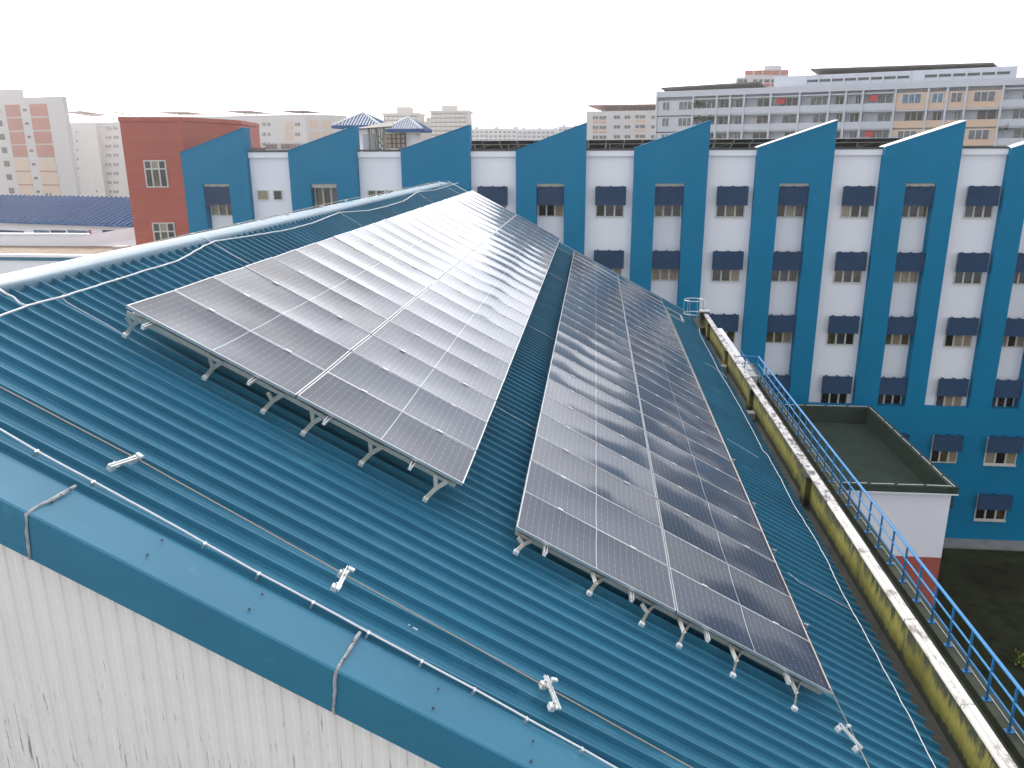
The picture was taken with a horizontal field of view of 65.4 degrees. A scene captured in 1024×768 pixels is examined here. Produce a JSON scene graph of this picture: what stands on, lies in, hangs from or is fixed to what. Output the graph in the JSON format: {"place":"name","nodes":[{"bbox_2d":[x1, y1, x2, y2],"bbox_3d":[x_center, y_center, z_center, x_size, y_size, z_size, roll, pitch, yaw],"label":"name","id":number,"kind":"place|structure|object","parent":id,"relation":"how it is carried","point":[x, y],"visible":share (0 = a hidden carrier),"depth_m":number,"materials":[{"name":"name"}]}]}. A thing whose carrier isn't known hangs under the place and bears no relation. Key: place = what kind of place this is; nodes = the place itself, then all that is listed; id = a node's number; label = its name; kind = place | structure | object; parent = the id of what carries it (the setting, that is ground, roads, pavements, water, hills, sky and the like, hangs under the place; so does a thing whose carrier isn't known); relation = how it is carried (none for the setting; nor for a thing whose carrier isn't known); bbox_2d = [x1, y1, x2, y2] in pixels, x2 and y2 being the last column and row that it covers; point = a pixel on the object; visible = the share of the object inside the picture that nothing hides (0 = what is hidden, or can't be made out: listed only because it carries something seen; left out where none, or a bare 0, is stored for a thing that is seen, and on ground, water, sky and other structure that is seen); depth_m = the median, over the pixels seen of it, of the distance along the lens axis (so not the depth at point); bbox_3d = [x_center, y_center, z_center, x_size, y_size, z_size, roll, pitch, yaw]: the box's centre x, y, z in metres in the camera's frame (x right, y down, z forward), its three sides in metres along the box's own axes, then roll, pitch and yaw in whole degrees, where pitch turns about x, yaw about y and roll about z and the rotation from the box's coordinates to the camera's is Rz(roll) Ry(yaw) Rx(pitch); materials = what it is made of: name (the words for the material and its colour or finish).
{"place":"outdoors","nodes":[
{"label":"outdoors","id":0,"kind":"place"},
{"bbox_2d":[0,89,81,196],"bbox_3d":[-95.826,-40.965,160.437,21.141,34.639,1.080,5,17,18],"label":"apartment block","id":1,"kind":"structure","parent":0,"point":[37,154],"depth_m":157.39,"materials":[{"name":"white concrete"}]},
{"bbox_2d":[0,227,134,274],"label":"flat roofed building","id":2,"kind":"structure","parent":0,"point":[20,251],"depth_m":51.09,"materials":[{"name":"white metal"}]},
{"bbox_2d":[112,245,129,249],"bbox_3d":[-24.333,-8.487,49.662,0.900,0.235,0.500,1,16,6],"label":"vent box","id":3,"kind":"object","parent":2,"relation":"on","point":[116,247],"visible":0.71,"depth_m":49.44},
{"bbox_2d":[0,194,135,245],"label":"blue roofed building","id":4,"kind":"structure","parent":0,"point":[20,213],"depth_m":77.28,"materials":[{"name":"metal"}]},
{"bbox_2d":[0,230,23,232],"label":"window","id":5,"kind":"structure","parent":4,"relation":"in","point":[1,231],"depth_m":77.92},
{"bbox_2d":[71,122,128,197],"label":"apartment block","id":6,"kind":"structure","parent":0,"point":[99,158],"depth_m":246.70,"materials":[{"name":"concrete"}]},
{"bbox_2d":[69,111,109,122],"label":"roof canopy","id":7,"kind":"object","parent":6,"relation":"on","point":[86,113],"visible":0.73,"depth_m":250.60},
{"bbox_2d":[104,111,143,121],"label":"roof canopy","id":8,"kind":"object","parent":6,"relation":"on","point":[122,113],"visible":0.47,"depth_m":245.32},
{"bbox_2d":[118,114,346,196],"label":"apartment block","id":9,"kind":"structure","parent":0,"point":[299,128],"depth_m":213.11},
{"bbox_2d":[157,112,208,116],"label":"roof canopy","id":10,"kind":"object","parent":9,"relation":"on","point":[182,113],"visible":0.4,"depth_m":226.68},
{"bbox_2d":[224,111,272,115],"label":"roof canopy","id":11,"kind":"object","parent":9,"relation":"on","point":[249,112],"visible":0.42,"depth_m":219.83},
{"bbox_2d":[277,110,323,113],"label":"roof canopy","id":12,"kind":"object","parent":9,"relation":"on","point":[300,112],"visible":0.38,"depth_m":214.56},
{"bbox_2d":[265,143,280,149],"bbox_3d":[-14.493,-14.376,48.510,0.754,0.564,0.820,1,16,6],"label":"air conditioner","id":13,"kind":"object","parent":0,"point":[272,146],"visible":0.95,"depth_m":48.12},
{"bbox_2d":[288,143,304,149],"bbox_3d":[-13.064,-14.338,48.371,0.809,0.556,0.820,1,16,6],"label":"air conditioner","id":14,"kind":"object","parent":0,"point":[292,145],"visible":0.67,"depth_m":47.96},
{"bbox_2d":[381,107,426,149],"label":"apartment tower","id":15,"kind":"structure","parent":0,"point":[402,113],"depth_m":484.76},
{"bbox_2d":[426,105,472,138],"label":"apartment tower","id":16,"kind":"structure","parent":0,"point":[447,118],"depth_m":481.39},
{"bbox_2d":[472,127,517,147],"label":"apartment block","id":17,"kind":"structure","parent":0,"point":[494,133],"depth_m":538.26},
{"bbox_2d":[0,0,1023,128],"label":"sky","id":18,"kind":"structure","parent":0,"point":[530,64],"materials":[{"name":"white"}]},
{"bbox_2d":[518,127,557,141],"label":"apartment block","id":19,"kind":"structure","parent":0,"point":[539,133],"depth_m":535.66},
{"bbox_2d":[558,124,576,132],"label":"apartment block","id":20,"kind":"structure","parent":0,"point":[563,127],"depth_m":532.83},
{"bbox_2d":[587,110,654,150],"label":"apartment block","id":21,"kind":"structure","parent":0,"point":[620,124],"depth_m":207.66,"materials":[{"name":"white concrete"}]},
{"bbox_2d":[587,104,655,110],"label":"roof canopy","id":22,"kind":"object","parent":21,"relation":"on","point":[630,107],"visible":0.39,"depth_m":209.53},
{"bbox_2d":[736,65,788,86],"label":"apartment tower","id":23,"kind":"structure","parent":0,"point":[766,75],"depth_m":182.45,"materials":[{"name":"white concrete"}]},
{"bbox_2d":[654,66,1023,148],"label":"apartment block","id":24,"kind":"structure","parent":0,"point":[987,103],"depth_m":133.96,"materials":[{"name":"white concrete"}]},
{"bbox_2d":[662,102,669,109],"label":"window","id":25,"kind":"structure","parent":24,"relation":"in","point":[665,105],"depth_m":148.66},
{"bbox_2d":[678,117,690,125],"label":"window","id":26,"kind":"structure","parent":24,"relation":"in","point":[686,121],"depth_m":147.76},
{"bbox_2d":[678,101,691,109],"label":"window","id":27,"kind":"structure","parent":24,"relation":"in","point":[682,104],"depth_m":146.96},
{"bbox_2d":[696,100,715,107],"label":"window","id":28,"kind":"structure","parent":24,"relation":"in","point":[709,103],"depth_m":146.12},
{"bbox_2d":[661,81,766,90],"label":"roof canopy","id":29,"kind":"object","parent":24,"relation":"on","point":[758,84],"depth_m":146.81,"materials":[{"name":"grey metal"}]},
{"bbox_2d":[718,116,727,123],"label":"window","id":30,"kind":"structure","parent":24,"relation":"in","point":[724,119],"depth_m":145.57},
{"bbox_2d":[719,100,728,107],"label":"window","id":31,"kind":"structure","parent":24,"relation":"in","point":[723,103],"depth_m":144.83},
{"bbox_2d":[752,132,766,137],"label":"window","id":32,"kind":"structure","parent":24,"relation":"in","point":[754,134],"depth_m":143.28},
{"bbox_2d":[756,115,767,123],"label":"window","id":33,"kind":"structure","parent":24,"relation":"in","point":[759,119],"depth_m":142.48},
{"bbox_2d":[757,98,769,106],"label":"window","id":34,"kind":"structure","parent":24,"relation":"in","point":[760,102],"depth_m":141.68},
{"bbox_2d":[780,97,798,105],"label":"window","id":35,"kind":"structure","parent":24,"relation":"in","point":[788,101],"depth_m":139.48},
{"bbox_2d":[782,115,796,122],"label":"window","id":36,"kind":"structure","parent":24,"relation":"in","point":[785,118],"depth_m":140.30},
{"bbox_2d":[810,96,827,104],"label":"window","id":37,"kind":"structure","parent":24,"relation":"in","point":[813,100],"depth_m":137.35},
{"bbox_2d":[812,114,826,122],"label":"window","id":38,"kind":"structure","parent":24,"relation":"in","point":[816,117],"depth_m":138.03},
{"bbox_2d":[835,96,844,103],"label":"window","id":39,"kind":"structure","parent":24,"relation":"in","point":[838,99],"depth_m":135.85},
{"bbox_2d":[849,113,858,121],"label":"window","id":40,"kind":"structure","parent":24,"relation":"in","point":[854,117],"depth_m":135.46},
{"bbox_2d":[869,131,888,137],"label":"window","id":41,"kind":"structure","parent":24,"relation":"in","point":[877,134],"depth_m":134.21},
{"bbox_2d":[877,113,890,120],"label":"window","id":42,"kind":"structure","parent":24,"relation":"in","point":[880,116],"depth_m":133.37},
{"bbox_2d":[877,94,893,102],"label":"window","id":43,"kind":"structure","parent":24,"relation":"in","point":[888,98],"depth_m":132.55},
{"bbox_2d":[810,62,997,74],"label":"roof canopy","id":44,"kind":"object","parent":24,"relation":"on","point":[825,71],"visible":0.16,"depth_m":133.86,"materials":[{"name":"grey metal"}]},
{"bbox_2d":[897,130,916,137],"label":"window","id":45,"kind":"structure","parent":24,"relation":"in","point":[900,134],"depth_m":131.42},
{"bbox_2d":[901,93,921,102],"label":"window","id":46,"kind":"structure","parent":24,"relation":"in","point":[906,98],"depth_m":129.79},
{"bbox_2d":[904,112,923,120],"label":"window","id":47,"kind":"structure","parent":24,"relation":"in","point":[908,116],"depth_m":131.32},
{"bbox_2d":[931,93,943,101],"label":"window","id":48,"kind":"structure","parent":24,"relation":"in","point":[936,97],"depth_m":128.09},
{"bbox_2d":[932,111,942,119],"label":"window","id":49,"kind":"structure","parent":24,"relation":"in","point":[936,115],"depth_m":129.73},
{"bbox_2d":[950,92,962,101],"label":"window","id":50,"kind":"structure","parent":24,"relation":"in","point":[955,96],"depth_m":126.85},
{"bbox_2d":[953,111,960,119],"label":"window","id":51,"kind":"structure","parent":24,"relation":"in","point":[957,114],"depth_m":128.44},
{"bbox_2d":[967,129,989,138],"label":"window","id":52,"kind":"structure","parent":24,"relation":"in","point":[982,133],"depth_m":126.69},
{"bbox_2d":[973,91,995,100],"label":"window","id":53,"kind":"structure","parent":24,"relation":"in","point":[978,95],"depth_m":125.09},
{"bbox_2d":[976,110,996,118],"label":"window","id":54,"kind":"structure","parent":24,"relation":"in","point":[981,114],"depth_m":126.54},
{"bbox_2d":[1012,109,1023,118],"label":"window","id":55,"kind":"structure","parent":24,"relation":"in","point":[1019,113],"depth_m":124.61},
{"bbox_2d":[1012,129,1023,137],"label":"window","id":56,"kind":"structure","parent":24,"relation":"in","point":[1017,133],"depth_m":125.22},
{"bbox_2d":[935,548,1023,730],"bbox_3d":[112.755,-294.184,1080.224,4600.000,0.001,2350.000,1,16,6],"label":"ground","id":57,"kind":"structure","parent":0,"point":[984,589],"depth_m":41.25,"materials":[{"name":"green plant"}]},
{"bbox_2d":[117,117,260,244],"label":"red block","id":58,"kind":"structure","parent":57,"relation":"on","point":[153,147],"depth_m":46.58,"materials":[{"name":"brick"}]},
{"bbox_2d":[143,160,168,187],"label":"window","id":59,"kind":"structure","parent":58,"relation":"in","point":[155,171],"depth_m":46.36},
{"bbox_2d":[152,222,175,240],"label":"window","id":60,"kind":"structure","parent":58,"relation":"in","point":[161,231],"depth_m":47.28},
{"bbox_2d":[0,309,1023,767],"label":"school hall","id":61,"kind":"structure","parent":57,"relation":"on","point":[90,679],"depth_m":6.56,"materials":[{"name":"metal"}]},
{"bbox_2d":[0,181,949,767],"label":"metal roof","id":62,"kind":"structure","parent":61,"relation":"on","point":[446,559],"depth_m":8.07,"materials":[{"name":"metal"}]},
{"bbox_2d":[106,452,143,471],"bbox_3d":[-3.395,0.696,7.021,0.164,0.127,0.382,5,17,17],"label":"lifeline anchor","id":63,"kind":"object","parent":62,"relation":"attached to","point":[114,465],"visible":1,"depth_m":7.00,"materials":[{"name":"metal"}]},
{"bbox_2d":[0,183,456,316],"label":"ridge cable","id":64,"kind":"object","parent":62,"relation":"attached to","point":[59,297],"visible":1,"depth_m":11.24,"materials":[{"name":"metal"}]},
{"bbox_2d":[0,289,26,305],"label":"cable branch","id":65,"kind":"object","parent":64,"relation":"attached to","point":[12,296],"visible":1,"depth_m":8.60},
{"bbox_2d":[113,181,438,250],"bbox_3d":[-4.558,-5.021,22.027,0.018,0.170,27.256,1,16,6],"label":"ridge lifeline","id":66,"kind":"object","parent":62,"relation":"attached to","point":[262,218],"visible":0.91,"depth_m":15.93,"materials":[{"name":"beige metal"}]},
{"bbox_2d":[0,428,616,767],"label":"conductor cable","id":67,"kind":"object","parent":62,"relation":"attached to","point":[36,452],"visible":0.99,"depth_m":6.67,"materials":[{"name":"metal"}]},
{"bbox_2d":[122,190,559,502],"bbox_3d":[-1.207,-3.389,21.306,3.922,2.253,26.200,1,16,6],"label":"solar array","id":68,"kind":"object","parent":62,"relation":"attached to","point":[417,379],"visible":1,"depth_m":11.89,"materials":[{"name":"grey glass"}]},
{"bbox_2d":[330,565,354,591],"bbox_3d":[-1.500,1.723,7.056,0.167,0.125,0.381,1,16,6],"label":"lifeline anchor","id":69,"kind":"object","parent":62,"relation":"attached to","point":[338,585],"visible":1,"depth_m":7.07,"materials":[{"name":"metal"}]},
{"bbox_2d":[538,675,561,711],"bbox_3d":[0.358,2.746,7.085,0.163,0.174,0.381,-5,17,-15],"label":"lifeline anchor","id":70,"kind":"object","parent":62,"relation":"attached to","point":[553,705],"visible":1,"depth_m":7.08,"materials":[{"name":"metal"}]},
{"bbox_2d":[0,386,692,767],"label":"lifeline wire","id":71,"kind":"object","parent":70,"relation":"attached to","point":[350,578],"visible":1,"depth_m":7.11,"materials":[{"name":"grey metal"}]},
{"bbox_2d":[513,251,833,711],"bbox_3d":[3.182,-0.927,21.500,3.759,2.096,26.412,1,16,6],"label":"solar array","id":72,"kind":"object","parent":62,"relation":"attached to","point":[633,487],"visible":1,"depth_m":12.34,"materials":[{"name":"grey glass"}]},
{"bbox_2d":[683,298,705,321],"bbox_3d":[7.997,-3.163,35.108,0.904,1.200,0.884,1,16,6],"label":"cage ladder","id":73,"kind":"object","parent":62,"relation":"attached to","point":[689,311],"visible":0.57,"depth_m":34.84,"materials":[{"name":"metal"}]},
{"bbox_2d":[699,328,935,767],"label":"gutter cable","id":74,"kind":"object","parent":62,"relation":"on","point":[841,591],"visible":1,"depth_m":12.90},
{"bbox_2d":[834,723,862,752],"bbox_3d":[3.833,3.994,9.028,0.160,0.194,0.344,-8,18,-24],"label":"lifeline anchor","id":75,"kind":"object","parent":62,"relation":"attached to","point":[839,727],"visible":1,"depth_m":9.04,"materials":[{"name":"metal"}]},
{"bbox_2d":[667,311,868,767],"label":"array lifeline","id":76,"kind":"object","parent":75,"relation":"attached to","point":[781,574],"visible":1,"depth_m":11.43,"materials":[{"name":"beige metal"}]},
{"bbox_2d":[740,361,757,384],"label":"concrete slab","id":77,"kind":"structure","parent":61,"relation":"on","point":[752,374],"depth_m":27.53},
{"bbox_2d":[737,356,1023,734],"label":"guard railing","id":78,"kind":"object","parent":61,"relation":"on","point":[1008,729],"visible":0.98,"depth_m":14.25,"materials":[{"name":"metal"}]},
{"bbox_2d":[179,120,1023,540],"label":"classroom block","id":79,"kind":"structure","parent":57,"relation":"on","point":[813,266],"depth_m":45.02,"materials":[{"name":"paint"}]},
{"bbox_2d":[210,203,231,215],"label":"window","id":80,"kind":"structure","parent":79,"relation":"in","point":[216,210],"depth_m":47.56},
{"bbox_2d":[257,190,268,199],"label":"window","id":81,"kind":"structure","parent":79,"relation":"in","point":[261,194],"depth_m":46.89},
{"bbox_2d":[273,190,282,199],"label":"window","id":82,"kind":"structure","parent":79,"relation":"in","point":[277,194],"depth_m":46.81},
{"bbox_2d":[315,187,337,207],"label":"window","id":83,"kind":"structure","parent":79,"relation":"in","point":[323,195],"depth_m":46.70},
{"bbox_2d":[331,112,384,149],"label":"rooftop pavilion","id":84,"kind":"structure","parent":79,"relation":"on","point":[362,119],"depth_m":61.15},
{"bbox_2d":[359,122,393,149],"bbox_3d":[-8.533,-15.273,49.254,2.403,1.867,2.864,-2,16,-6],"label":"roof canopy","id":85,"kind":"object","parent":79,"relation":"on","point":[371,141],"visible":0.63,"depth_m":49.03,"materials":[{"name":"white metal"}]},
{"bbox_2d":[367,190,393,196],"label":"window","id":86,"kind":"structure","parent":79,"relation":"in","point":[370,192],"depth_m":46.17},
{"bbox_2d":[382,116,431,149],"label":"rooftop pavilion","id":87,"kind":"structure","parent":79,"relation":"on","point":[408,130],"depth_m":58.96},
{"bbox_2d":[538,205,562,216],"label":"window","id":88,"kind":"structure","parent":79,"relation":"in","point":[543,210],"depth_m":45.65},
{"bbox_2d":[595,205,623,216],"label":"window","id":89,"kind":"structure","parent":79,"relation":"in","point":[601,210],"depth_m":45.15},
{"bbox_2d":[651,252,677,280],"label":"window","id":90,"kind":"structure","parent":79,"relation":"in","point":[656,274],"depth_m":46.02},
{"bbox_2d":[654,187,680,216],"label":"window","id":91,"kind":"structure","parent":79,"relation":"in","point":[659,210],"depth_m":45.00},
{"bbox_2d":[472,137,906,150],"bbox_3d":[11.411,-14.511,49.001,28.476,1.035,3.640,1,16,6],"label":"rooftop solar rack","id":92,"kind":"object","parent":79,"relation":"on","point":[713,143],"visible":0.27,"depth_m":47.99,"materials":[{"name":"metal"}]},
{"bbox_2d":[711,270,739,281],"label":"window","id":93,"kind":"structure","parent":79,"relation":"in","point":[717,275],"depth_m":45.52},
{"bbox_2d":[715,206,744,217],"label":"window","id":94,"kind":"structure","parent":79,"relation":"in","point":[721,211],"depth_m":44.51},
{"bbox_2d":[725,332,734,342],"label":"window","id":95,"kind":"structure","parent":79,"relation":"in","point":[731,335],"depth_m":46.45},
{"bbox_2d":[766,324,791,342],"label":"window","id":96,"kind":"structure","parent":79,"relation":"in","point":[772,337],"depth_m":46.38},
{"bbox_2d":[771,255,797,281],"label":"window","id":97,"kind":"structure","parent":79,"relation":"in","point":[777,275],"depth_m":45.36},
{"bbox_2d":[777,187,803,216],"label":"window","id":98,"kind":"structure","parent":79,"relation":"in","point":[782,211],"depth_m":44.34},
{"bbox_2d":[820,377,847,402],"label":"window","id":99,"kind":"structure","parent":79,"relation":"in","point":[824,397],"depth_m":46.87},
{"bbox_2d":[826,316,854,344],"bbox_3d":[18.898,-3.048,45.738,1.525,1.656,0.080,1,16,6],"label":"window","id":100,"kind":"structure","parent":79,"relation":"in","point":[832,338],"depth_m":45.86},
{"bbox_2d":[833,256,861,282],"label":"window","id":101,"kind":"structure","parent":79,"relation":"in","point":[839,276],"depth_m":44.85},
{"bbox_2d":[840,186,871,217],"bbox_3d":[18.862,-9.967,43.705,1.525,1.678,0.080,1,16,6],"label":"window","id":102,"kind":"structure","parent":79,"relation":"in","point":[846,211],"depth_m":43.84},
{"bbox_2d":[878,395,901,403],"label":"window","id":103,"kind":"structure","parent":79,"relation":"in","point":[893,399],"depth_m":46.73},
{"bbox_2d":[885,334,909,345],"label":"window","id":104,"kind":"structure","parent":79,"relation":"in","point":[891,339],"depth_m":45.73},
{"bbox_2d":[893,271,918,282],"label":"window","id":105,"kind":"structure","parent":79,"relation":"in","point":[899,276],"depth_m":44.71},
{"bbox_2d":[902,204,927,217],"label":"window","id":106,"kind":"structure","parent":79,"relation":"in","point":[908,211],"depth_m":43.70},
{"bbox_2d":[929,435,957,462],"bbox_3d":[25.298,3.814,46.604,1.482,1.678,0.080,1,16,6],"label":"window","id":107,"kind":"structure","parent":79,"relation":"in","point":[935,456],"depth_m":46.73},
{"bbox_2d":[934,379,962,405],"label":"window","id":108,"kind":"structure","parent":79,"relation":"in","point":[939,400],"depth_m":46.24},
{"bbox_2d":[943,318,972,346],"bbox_3d":[25.310,-2.897,45.110,1.482,1.656,0.080,1,16,6],"label":"window","id":109,"kind":"structure","parent":79,"relation":"in","point":[949,340],"depth_m":45.24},
{"bbox_2d":[953,253,982,284],"bbox_3d":[25.291,-6.360,44.092,1.482,1.698,0.080,1,16,6],"label":"window","id":110,"kind":"structure","parent":79,"relation":"in","point":[959,277],"depth_m":44.22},
{"bbox_2d":[963,186,995,217],"bbox_3d":[25.273,-9.816,43.077,1.482,1.678,0.080,1,16,6],"label":"window","id":111,"kind":"structure","parent":79,"relation":"in","point":[969,211],"depth_m":43.20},
{"bbox_2d":[974,495,1006,519],"bbox_3d":[28.467,7.339,47.340,1.750,1.565,0.080,1,16,6],"label":"window","id":112,"kind":"structure","parent":79,"relation":"in","point":[979,514],"depth_m":47.46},
{"bbox_2d":[983,437,1016,464],"bbox_3d":[28.449,3.889,46.327,1.750,1.658,0.080,1,16,6],"label":"window","id":113,"kind":"structure","parent":79,"relation":"in","point":[989,458],"depth_m":46.45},
{"bbox_2d":[992,398,1014,406],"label":"window","id":114,"kind":"structure","parent":79,"relation":"in","point":[1004,402],"depth_m":46.12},
{"bbox_2d":[1002,336,1023,347],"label":"window","id":115,"kind":"structure","parent":79,"relation":"in","point":[1008,341],"depth_m":45.12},
{"bbox_2d":[1013,273,1023,283],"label":"window","id":116,"kind":"structure","parent":79,"relation":"in","point":[1018,277],"depth_m":44.14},
{"bbox_2d":[784,404,958,606],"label":"link block","id":117,"kind":"structure","parent":57,"relation":"on","point":[908,486],"depth_m":37.23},
{"bbox_2d":[1011,648,1023,667],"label":"bush","id":118,"kind":"object","parent":57,"relation":"on","point":[1020,657],"visible":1,"depth_m":36.45,"materials":[{"name":"green plant"}]},
{"bbox_2d":[943,538,1023,550],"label":"apron path","id":119,"kind":"structure","parent":0,"point":[987,544],"depth_m":47.34,"materials":[{"name":"concrete"}]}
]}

